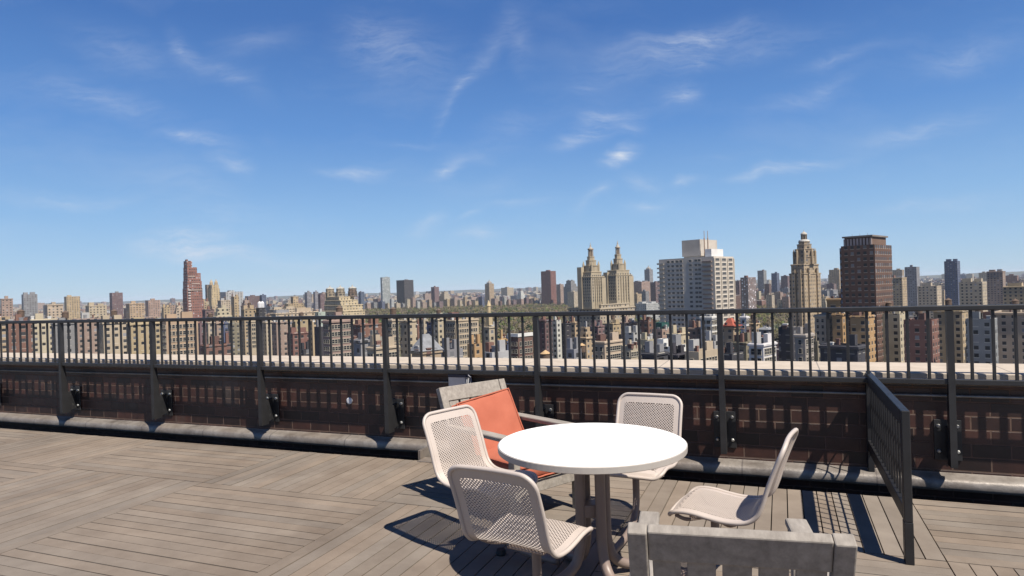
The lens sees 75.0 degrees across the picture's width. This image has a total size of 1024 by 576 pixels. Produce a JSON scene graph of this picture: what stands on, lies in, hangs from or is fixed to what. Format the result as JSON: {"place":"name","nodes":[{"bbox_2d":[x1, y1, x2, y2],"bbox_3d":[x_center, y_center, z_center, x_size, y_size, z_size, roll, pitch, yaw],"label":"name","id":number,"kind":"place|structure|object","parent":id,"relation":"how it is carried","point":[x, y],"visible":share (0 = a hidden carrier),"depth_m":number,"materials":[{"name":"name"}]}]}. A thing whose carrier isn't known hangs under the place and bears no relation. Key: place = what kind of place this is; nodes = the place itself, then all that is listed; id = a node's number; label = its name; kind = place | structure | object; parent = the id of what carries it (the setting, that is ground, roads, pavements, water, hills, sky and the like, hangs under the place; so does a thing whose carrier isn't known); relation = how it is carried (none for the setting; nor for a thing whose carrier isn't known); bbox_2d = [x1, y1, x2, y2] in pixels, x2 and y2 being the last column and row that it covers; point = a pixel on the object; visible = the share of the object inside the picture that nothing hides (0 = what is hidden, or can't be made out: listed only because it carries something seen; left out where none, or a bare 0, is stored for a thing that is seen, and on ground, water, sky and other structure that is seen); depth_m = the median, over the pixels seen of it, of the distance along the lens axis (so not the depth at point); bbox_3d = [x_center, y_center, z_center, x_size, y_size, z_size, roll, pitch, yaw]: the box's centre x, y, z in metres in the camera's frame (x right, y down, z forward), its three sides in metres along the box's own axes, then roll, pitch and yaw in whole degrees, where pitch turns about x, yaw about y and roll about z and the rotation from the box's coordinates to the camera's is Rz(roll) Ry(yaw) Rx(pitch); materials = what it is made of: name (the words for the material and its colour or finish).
{"place":"outdoors","nodes":[
{"label":"outdoors","id":0,"kind":"place"},
{"bbox_2d":[0,296,12,318],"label":"apartment building","id":1,"kind":"structure","parent":0,"point":[6,305],"depth_m":904.98,"materials":[{"name":"concrete"}]},
{"bbox_2d":[21,292,37,318],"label":"apartment building","id":2,"kind":"structure","parent":0,"point":[30,304],"depth_m":1207.42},
{"bbox_2d":[30,313,55,352],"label":"apartment building","id":3,"kind":"structure","parent":0,"point":[39,316],"depth_m":404.31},
{"bbox_2d":[64,295,80,319],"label":"apartment building","id":4,"kind":"structure","parent":0,"point":[72,305],"depth_m":1307.97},
{"bbox_2d":[13,290,358,320],"bbox_3d":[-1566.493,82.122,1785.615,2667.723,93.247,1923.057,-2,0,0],"label":"city blocks","id":5,"kind":"structure","parent":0,"point":[254,300],"depth_m":1615.43,"materials":[{"name":"concrete"}]},
{"bbox_2d":[205,280,219,305],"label":"two turret tower","id":6,"kind":"structure","parent":0,"point":[212,293],"depth_m":1308.21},
{"bbox_2d":[199,331,230,354],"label":"apartment building","id":7,"kind":"structure","parent":0,"point":[218,348],"depth_m":305.02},
{"bbox_2d":[349,333,369,356],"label":"apartment building","id":8,"kind":"structure","parent":0,"point":[358,346],"depth_m":251.70,"materials":[{"name":"grey concrete"}]},
{"bbox_2d":[353,319,381,337],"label":"apartment building","id":9,"kind":"structure","parent":0,"point":[357,327],"depth_m":364.63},
{"bbox_2d":[366,334,399,356],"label":"apartment building","id":10,"kind":"structure","parent":0,"point":[379,352],"depth_m":227.98,"materials":[{"name":"beige brick"}]},
{"bbox_2d":[388,307,399,356],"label":"apartment building","id":11,"kind":"structure","parent":0,"point":[392,327],"depth_m":336.18,"materials":[{"name":"concrete"}]},
{"bbox_2d":[399,318,417,356],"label":"apartment building","id":12,"kind":"structure","parent":0,"point":[404,335],"depth_m":347.48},
{"bbox_2d":[411,334,442,356],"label":"apartment building","id":13,"kind":"structure","parent":0,"point":[426,345],"depth_m":212.84,"materials":[{"name":"grey concrete"}]},
{"bbox_2d":[434,308,443,346],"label":"apartment building","id":14,"kind":"structure","parent":0,"point":[439,329],"depth_m":406.44,"materials":[{"name":"beige brick"}]},
{"bbox_2d":[368,311,533,357],"bbox_3d":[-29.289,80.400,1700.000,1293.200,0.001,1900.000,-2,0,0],"label":"park lawn","id":15,"kind":"structure","parent":0,"point":[459,312],"depth_m":1375.27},
{"bbox_2d":[363,303,788,354],"bbox_3d":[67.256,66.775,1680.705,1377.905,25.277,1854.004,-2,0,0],"label":"park trees","id":16,"kind":"object","parent":15,"relation":"on","point":[502,322],"visible":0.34,"depth_m":1769.43,"materials":[{"name":"green plant"}]},
{"bbox_2d":[441,338,462,357],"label":"apartment building","id":17,"kind":"structure","parent":0,"point":[452,352],"depth_m":227.84,"materials":[{"name":"grey concrete"}]},
{"bbox_2d":[446,312,478,357],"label":"apartment building","id":18,"kind":"structure","parent":0,"point":[463,331],"depth_m":389.66,"materials":[{"name":"beige brick"}]},
{"bbox_2d":[467,334,481,357],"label":"apartment building","id":19,"kind":"structure","parent":0,"point":[477,349],"depth_m":302.35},
{"bbox_2d":[484,300,494,351],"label":"apartment building","id":20,"kind":"structure","parent":0,"point":[489,331],"depth_m":336.61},
{"bbox_2d":[485,340,508,357],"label":"apartment building","id":21,"kind":"structure","parent":0,"point":[503,352],"depth_m":217.99,"materials":[{"name":"white concrete"}]},
{"bbox_2d":[0,0,1023,303],"label":"sky","id":22,"kind":"structure","parent":0,"point":[273,148],"materials":[{"name":"blue"}]},
{"bbox_2d":[13,271,1023,306],"bbox_3d":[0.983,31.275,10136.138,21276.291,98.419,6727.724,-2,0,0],"label":"hills","id":23,"kind":"structure","parent":0,"point":[976,275],"depth_m":10779.79,"materials":[{"name":"grey"}]},
{"bbox_2d":[507,331,532,357],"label":"apartment building","id":24,"kind":"structure","parent":0,"point":[516,345],"depth_m":302.75,"materials":[{"name":"brown brick"}]},
{"bbox_2d":[539,316,552,357],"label":"apartment building","id":25,"kind":"structure","parent":0,"point":[544,331],"depth_m":421.78,"materials":[{"name":"brown brick"}]},
{"bbox_2d":[552,310,561,358],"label":"apartment building","id":26,"kind":"structure","parent":0,"point":[557,337],"depth_m":431.53,"materials":[{"name":"white concrete"}]},
{"bbox_2d":[566,337,581,358],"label":"apartment building","id":27,"kind":"structure","parent":0,"point":[572,350],"depth_m":241.95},
{"bbox_2d":[580,321,592,358],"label":"apartment building","id":28,"kind":"structure","parent":0,"point":[585,335],"depth_m":422.26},
{"bbox_2d":[568,240,634,326],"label":"twin tower building","id":29,"kind":"structure","parent":0,"point":[612,289],"depth_m":624.46,"materials":[{"name":"beige stone"}]},
{"bbox_2d":[592,332,622,358],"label":"apartment building","id":30,"kind":"structure","parent":0,"point":[601,346],"depth_m":268.55,"materials":[{"name":"beige concrete"}]},
{"bbox_2d":[602,315,620,338],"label":"apartment building","id":31,"kind":"structure","parent":0,"point":[615,325],"depth_m":484.82,"materials":[{"name":"beige concrete"}]},
{"bbox_2d":[621,340,638,359],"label":"apartment building","id":32,"kind":"structure","parent":0,"point":[631,347],"depth_m":256.53,"materials":[{"name":"beige concrete"}]},
{"bbox_2d":[625,325,640,344],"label":"apartment building","id":33,"kind":"structure","parent":0,"point":[630,335],"depth_m":343.17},
{"bbox_2d":[640,315,652,337],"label":"apartment building","id":34,"kind":"structure","parent":0,"point":[646,324],"depth_m":402.09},
{"bbox_2d":[641,341,668,359],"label":"apartment building","id":35,"kind":"structure","parent":0,"point":[648,354],"depth_m":217.97,"materials":[{"name":"grey concrete"}]},
{"bbox_2d":[652,322,668,343],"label":"apartment building","id":36,"kind":"structure","parent":0,"point":[662,329],"depth_m":377.26,"materials":[{"name":"grey concrete"}]},
{"bbox_2d":[657,334,685,352],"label":"apartment building","id":37,"kind":"structure","parent":0,"point":[676,338],"depth_m":265.46,"materials":[{"name":"white concrete"}]},
{"bbox_2d":[668,343,684,359],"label":"apartment building","id":38,"kind":"structure","parent":0,"point":[678,352],"depth_m":224.17,"materials":[{"name":"grey concrete"}]},
{"bbox_2d":[685,339,717,359],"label":"apartment building","id":39,"kind":"structure","parent":0,"point":[696,352],"depth_m":218.69,"materials":[{"name":"beige concrete"}]},
{"bbox_2d":[724,342,743,360],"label":"apartment building","id":40,"kind":"structure","parent":0,"point":[730,354],"depth_m":206.98,"materials":[{"name":"grey concrete"}]},
{"bbox_2d":[747,332,777,360],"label":"apartment building","id":41,"kind":"structure","parent":0,"point":[764,347],"depth_m":237.96,"materials":[{"name":"white concrete"}]},
{"bbox_2d":[754,491,839,532],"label":"roof slab","id":42,"kind":"structure","parent":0,"point":[787,511],"depth_m":4.76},
{"bbox_2d":[0,428,1023,575],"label":"deck","id":43,"kind":"structure","parent":42,"relation":"on","point":[79,505],"depth_m":4.38,"materials":[{"name":"brown wood"}]},
{"bbox_2d":[422,405,559,565],"bbox_3d":[-0.087,1.108,3.761,0.793,0.790,0.433,-2,0,42],"label":"chair","id":44,"kind":"object","parent":43,"relation":"on","point":[431,417],"visible":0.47,"depth_m":3.92,"materials":[{"name":"beige metal"}]},
{"bbox_2d":[436,378,574,528],"bbox_3d":[-0.017,1.096,4.604,0.640,0.810,0.882,-2,0,-40],"label":"wooden armchair","id":45,"kind":"object","parent":43,"relation":"on","point":[449,396],"visible":0.2,"depth_m":4.70,"materials":[{"name":"grey wood"}]},
{"bbox_2d":[451,388,523,465],"bbox_3d":[-0.138,1.000,4.713,0.493,0.494,0.108,-9,-17,-42],"label":"back cushion","id":46,"kind":"object","parent":45,"relation":"on","point":[496,411],"visible":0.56,"depth_m":4.72,"materials":[{"name":"orange fabric"}]},
{"bbox_2d":[466,447,554,477],"bbox_3d":[0.061,1.163,4.516,0.493,0.138,0.590,-2,0,-40],"label":"seat cushion","id":47,"kind":"object","parent":45,"relation":"on","point":[496,459],"visible":0.09,"depth_m":4.32,"materials":[{"name":"orange fabric"}]},
{"bbox_2d":[447,464,592,575],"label":"chair","id":48,"kind":"object","parent":43,"relation":"on","point":[539,541],"visible":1,"depth_m":2.73,"materials":[{"name":"beige metal"}]},
{"bbox_2d":[498,423,687,575],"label":"round table","id":49,"kind":"object","parent":43,"relation":"on","point":[583,452],"visible":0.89,"depth_m":3.32,"materials":[{"name":"plastic"}]},
{"bbox_2d":[610,392,682,552],"bbox_3d":[0.719,1.083,3.966,0.433,0.790,0.847,-2,0,27],"label":"chair","id":50,"kind":"object","parent":43,"relation":"on","point":[625,399],"visible":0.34,"depth_m":4.24,"materials":[{"name":"beige metal"}]},
{"bbox_2d":[668,428,798,575],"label":"chair","id":51,"kind":"object","parent":43,"relation":"on","point":[725,515],"visible":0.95,"depth_m":3.18,"materials":[{"name":"beige metal"}]},
{"bbox_2d":[627,511,857,575],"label":"wooden armchair","id":52,"kind":"object","parent":43,"relation":"on","point":[799,548],"visible":1,"depth_m":1.85,"materials":[{"name":"grey wood"}]},
{"bbox_2d":[865,372,914,564],"bbox_3d":[2.353,1.027,4.204,0.042,0.800,1.620,-2,0,22],"label":"wire panel","id":53,"kind":"object","parent":43,"relation":"on","point":[886,409],"visible":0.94,"depth_m":3.85,"materials":[{"name":"black paint"}]},
{"bbox_2d":[0,353,1023,506],"bbox_3d":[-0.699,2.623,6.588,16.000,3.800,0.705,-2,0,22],"label":"brick parapet","id":54,"kind":"structure","parent":42,"relation":"on","point":[828,452],"depth_m":5.76,"materials":[{"name":"brick"}]},
{"bbox_2d":[448,374,471,385],"bbox_3d":[-0.473,0.848,6.131,0.234,0.135,0.119,-2,0,22],"label":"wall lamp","id":55,"kind":"object","parent":54,"relation":"attached to","point":[456,379],"visible":0.77,"depth_m":6.09,"materials":[{"name":"grey metal"}]},
{"bbox_2d":[0,304,1023,468],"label":"metal railing","id":56,"kind":"object","parent":54,"relation":"on","point":[948,439],"visible":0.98,"depth_m":5.81,"materials":[{"name":"brown metal"}]},
{"bbox_2d":[0,370,1023,399],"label":"conduit pipe","id":57,"kind":"object","parent":54,"relation":"attached to","point":[760,390],"visible":1,"depth_m":5.67,"materials":[{"name":"metal"}]},
{"bbox_2d":[789,231,821,338],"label":"domed tower","id":58,"kind":"structure","parent":0,"point":[805,281],"depth_m":567.86,"materials":[{"name":"beige stone"}]},
{"bbox_2d":[831,312,845,342],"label":"apartment building","id":59,"kind":"structure","parent":0,"point":[838,325],"depth_m":336.73,"materials":[{"name":"concrete"}]},
{"bbox_2d":[658,268,1023,315],"bbox_3d":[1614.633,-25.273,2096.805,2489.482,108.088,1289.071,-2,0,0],"label":"city blocks","id":60,"kind":"structure","parent":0,"point":[834,276],"depth_m":1940.83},
{"bbox_2d":[818,334,865,361],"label":"apartment building","id":61,"kind":"structure","parent":0,"point":[838,353],"depth_m":229.22,"materials":[{"name":"grey concrete"}]},
{"bbox_2d":[893,275,907,311],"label":"apartment building","id":62,"kind":"structure","parent":0,"point":[899,290],"depth_m":904.89,"materials":[{"name":"beige concrete"}]},
{"bbox_2d":[905,265,919,315],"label":"apartment building","id":63,"kind":"structure","parent":0,"point":[912,274],"depth_m":1306.77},
{"bbox_2d":[944,259,960,304],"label":"apartment building","id":64,"kind":"structure","parent":0,"point":[952,274],"depth_m":1206.60,"materials":[{"name":"glass"}]},
{"bbox_2d":[987,269,1005,311],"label":"apartment building","id":65,"kind":"structure","parent":0,"point":[996,281],"depth_m":1007.54,"materials":[{"name":"concrete"}]},
{"label":"ground","id":66,"kind":"structure","parent":0,"visible":0},
{"bbox_2d":[5,309,32,352],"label":"apartment building","id":67,"kind":"structure","parent":66,"relation":"on","point":[20,315],"depth_m":334.17,"materials":[{"name":"brown brick"}]},
{"bbox_2d":[44,302,63,319],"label":"apartment building","id":68,"kind":"structure","parent":66,"relation":"on","point":[54,310],"depth_m":805.62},
{"bbox_2d":[50,311,74,352],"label":"apartment building","id":69,"kind":"structure","parent":66,"relation":"on","point":[65,314],"depth_m":344.59,"materials":[{"name":"grey"}]},
{"bbox_2d":[72,312,100,353],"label":"apartment building","id":70,"kind":"structure","parent":66,"relation":"on","point":[85,316],"depth_m":423.91,"materials":[{"name":"beige brick"}]},
{"bbox_2d":[85,302,106,317],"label":"apartment building","id":71,"kind":"structure","parent":66,"relation":"on","point":[99,310],"depth_m":908.34,"materials":[{"name":"beige brick"}]},
{"bbox_2d":[99,309,126,353],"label":"apartment building","id":72,"kind":"structure","parent":66,"relation":"on","point":[114,315],"depth_m":354.33,"materials":[{"name":"concrete"}]},
{"bbox_2d":[109,291,122,318],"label":"apartment building","id":73,"kind":"structure","parent":66,"relation":"on","point":[116,300],"depth_m":1508.66,"materials":[{"name":"concrete"}]},
{"bbox_2d":[126,301,143,318],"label":"apartment building","id":74,"kind":"structure","parent":66,"relation":"on","point":[134,309],"depth_m":1007.08,"materials":[{"name":"concrete"}]},
{"bbox_2d":[126,317,160,353],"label":"apartment building","id":75,"kind":"structure","parent":66,"relation":"on","point":[140,338],"depth_m":384.25,"materials":[{"name":"beige brick"}]},
{"bbox_2d":[145,298,160,317],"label":"apartment building","id":76,"kind":"structure","parent":66,"relation":"on","point":[152,307],"depth_m":1307.52,"materials":[{"name":"concrete"}]},
{"bbox_2d":[162,312,198,354],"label":"apartment building","id":77,"kind":"structure","parent":66,"relation":"on","point":[191,343],"depth_m":335.01,"materials":[{"name":"beige brick"}]},
{"bbox_2d":[183,259,203,322],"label":"red tower","id":78,"kind":"structure","parent":66,"relation":"on","point":[193,300],"depth_m":806.14,"materials":[{"name":"brick"}]},
{"bbox_2d":[228,321,239,354],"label":"apartment building","id":79,"kind":"structure","parent":66,"relation":"on","point":[236,341],"depth_m":562.92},
{"bbox_2d":[241,302,255,354],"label":"apartment building","id":80,"kind":"structure","parent":66,"relation":"on","point":[250,311],"depth_m":642.18,"materials":[{"name":"beige brick"}]},
{"bbox_2d":[247,320,256,354],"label":"apartment building","id":81,"kind":"structure","parent":66,"relation":"on","point":[253,331],"depth_m":521.58,"materials":[{"name":"beige brick"}]},
{"bbox_2d":[262,313,272,355],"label":"apartment building","id":82,"kind":"structure","parent":66,"relation":"on","point":[265,336],"depth_m":522.02,"materials":[{"name":"beige brick"}]},
{"bbox_2d":[271,320,291,355],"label":"apartment building","id":83,"kind":"structure","parent":66,"relation":"on","point":[283,331],"depth_m":433.05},
{"bbox_2d":[269,308,317,320],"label":"apartment building","id":84,"kind":"structure","parent":66,"relation":"on","point":[307,311],"depth_m":716.24,"materials":[{"name":"beige brick"}]},
{"bbox_2d":[286,327,308,355],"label":"apartment building","id":85,"kind":"structure","parent":66,"relation":"on","point":[294,342],"depth_m":398.48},
{"bbox_2d":[314,320,323,355],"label":"apartment building","id":86,"kind":"structure","parent":66,"relation":"on","point":[316,333],"depth_m":331.54,"materials":[{"name":"grey"}]},
{"bbox_2d":[321,306,353,355],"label":"apartment building","id":87,"kind":"structure","parent":66,"relation":"on","point":[346,331],"depth_m":303.26,"materials":[{"name":"beige brick"}]},
{"bbox_2d":[322,285,364,323],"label":"turreted building","id":88,"kind":"structure","parent":66,"relation":"on","point":[349,304],"depth_m":919.52,"materials":[{"name":"beige brick"}]},
{"bbox_2d":[380,277,390,303],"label":"glass tower","id":89,"kind":"structure","parent":66,"relation":"on","point":[385,288],"depth_m":2610.02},
{"bbox_2d":[396,279,413,303],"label":"dark tower","id":90,"kind":"structure","parent":66,"relation":"on","point":[405,288],"depth_m":2616.95,"materials":[{"name":"grey metal"}]},
{"bbox_2d":[13,273,1023,313],"bbox_3d":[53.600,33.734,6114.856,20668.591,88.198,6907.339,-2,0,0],"label":"distant city","id":91,"kind":"object","parent":66,"relation":"on","point":[534,293],"visible":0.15,"depth_m":4962.53},
{"bbox_2d":[541,270,556,304],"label":"brown slab tower","id":92,"kind":"structure","parent":66,"relation":"on","point":[548,285],"depth_m":2514.26,"materials":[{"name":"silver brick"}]},
{"bbox_2d":[634,281,650,301],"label":"apartment building","id":93,"kind":"structure","parent":66,"relation":"on","point":[639,286],"depth_m":1913.33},
{"bbox_2d":[636,301,659,320],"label":"apartment building","id":94,"kind":"structure","parent":66,"relation":"on","point":[650,305],"depth_m":1212.17,"materials":[{"name":"white concrete"}]},
{"bbox_2d":[688,320,700,348],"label":"apartment building","id":95,"kind":"structure","parent":66,"relation":"on","point":[694,328],"depth_m":371.93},
{"bbox_2d":[657,231,735,327],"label":"white tower","id":96,"kind":"structure","parent":66,"relation":"on","point":[700,274],"depth_m":433.73,"materials":[{"name":"concrete"}]},
{"bbox_2d":[699,314,716,348],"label":"apartment building","id":97,"kind":"structure","parent":66,"relation":"on","point":[710,321],"depth_m":361.93,"materials":[{"name":"white concrete"}]},
{"bbox_2d":[723,318,742,346],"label":"apartment building","id":98,"kind":"structure","parent":66,"relation":"on","point":[729,329],"depth_m":337.20,"materials":[{"name":"beige concrete"}]},
{"bbox_2d":[732,327,751,360],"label":"apartment building","id":99,"kind":"structure","parent":66,"relation":"on","point":[744,339],"depth_m":266.49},
{"bbox_2d":[740,276,756,314],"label":"apartment building","id":100,"kind":"structure","parent":66,"relation":"on","point":[748,292],"depth_m":1408.07,"materials":[{"name":"grey concrete"}]},
{"bbox_2d":[778,318,795,360],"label":"apartment building","id":101,"kind":"structure","parent":66,"relation":"on","point":[784,340],"depth_m":272.32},
{"bbox_2d":[793,323,814,360],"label":"apartment building","id":102,"kind":"structure","parent":66,"relation":"on","point":[800,336],"depth_m":251.76,"materials":[{"name":"grey concrete"}]},
{"bbox_2d":[813,312,832,361],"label":"apartment building","id":103,"kind":"structure","parent":66,"relation":"on","point":[820,327],"depth_m":357.39,"materials":[{"name":"beige concrete"}]},
{"bbox_2d":[849,312,875,361],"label":"apartment building","id":104,"kind":"structure","parent":66,"relation":"on","point":[857,322],"depth_m":318.36,"materials":[{"name":"beige brick"}]},
{"bbox_2d":[839,233,892,361],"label":"brown tower","id":105,"kind":"structure","parent":66,"relation":"on","point":[866,277],"depth_m":335.97,"materials":[{"name":"brick"}]},
{"bbox_2d":[882,301,904,361],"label":"apartment building","id":106,"kind":"structure","parent":66,"relation":"on","point":[896,334],"depth_m":332.42,"materials":[{"name":"beige concrete"}]},
{"bbox_2d":[903,311,939,362],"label":"apartment building","id":107,"kind":"structure","parent":66,"relation":"on","point":[917,339],"depth_m":304.30,"materials":[{"name":"brown brick"}]},
{"bbox_2d":[917,283,941,318],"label":"apartment building","id":108,"kind":"structure","parent":66,"relation":"on","point":[929,294],"depth_m":807.23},
{"bbox_2d":[932,298,967,362],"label":"apartment building","id":109,"kind":"structure","parent":66,"relation":"on","point":[960,317],"depth_m":342.56,"materials":[{"name":"concrete"}]},
{"bbox_2d":[959,278,987,317],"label":"apartment building","id":110,"kind":"structure","parent":66,"relation":"on","point":[972,293],"depth_m":708.25,"materials":[{"name":"beige concrete"}]},
{"bbox_2d":[965,304,998,363],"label":"apartment building","id":111,"kind":"structure","parent":66,"relation":"on","point":[982,346],"depth_m":283.70,"materials":[{"name":"grey concrete"}]},
{"bbox_2d":[995,299,1023,363],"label":"apartment building","id":112,"kind":"structure","parent":66,"relation":"on","point":[1005,337],"depth_m":328.95,"materials":[{"name":"grey concrete"}]},
{"bbox_2d":[1002,283,1023,303],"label":"apartment building","id":113,"kind":"structure","parent":66,"relation":"on","point":[1011,291],"depth_m":614.65,"materials":[{"name":"beige concrete"}]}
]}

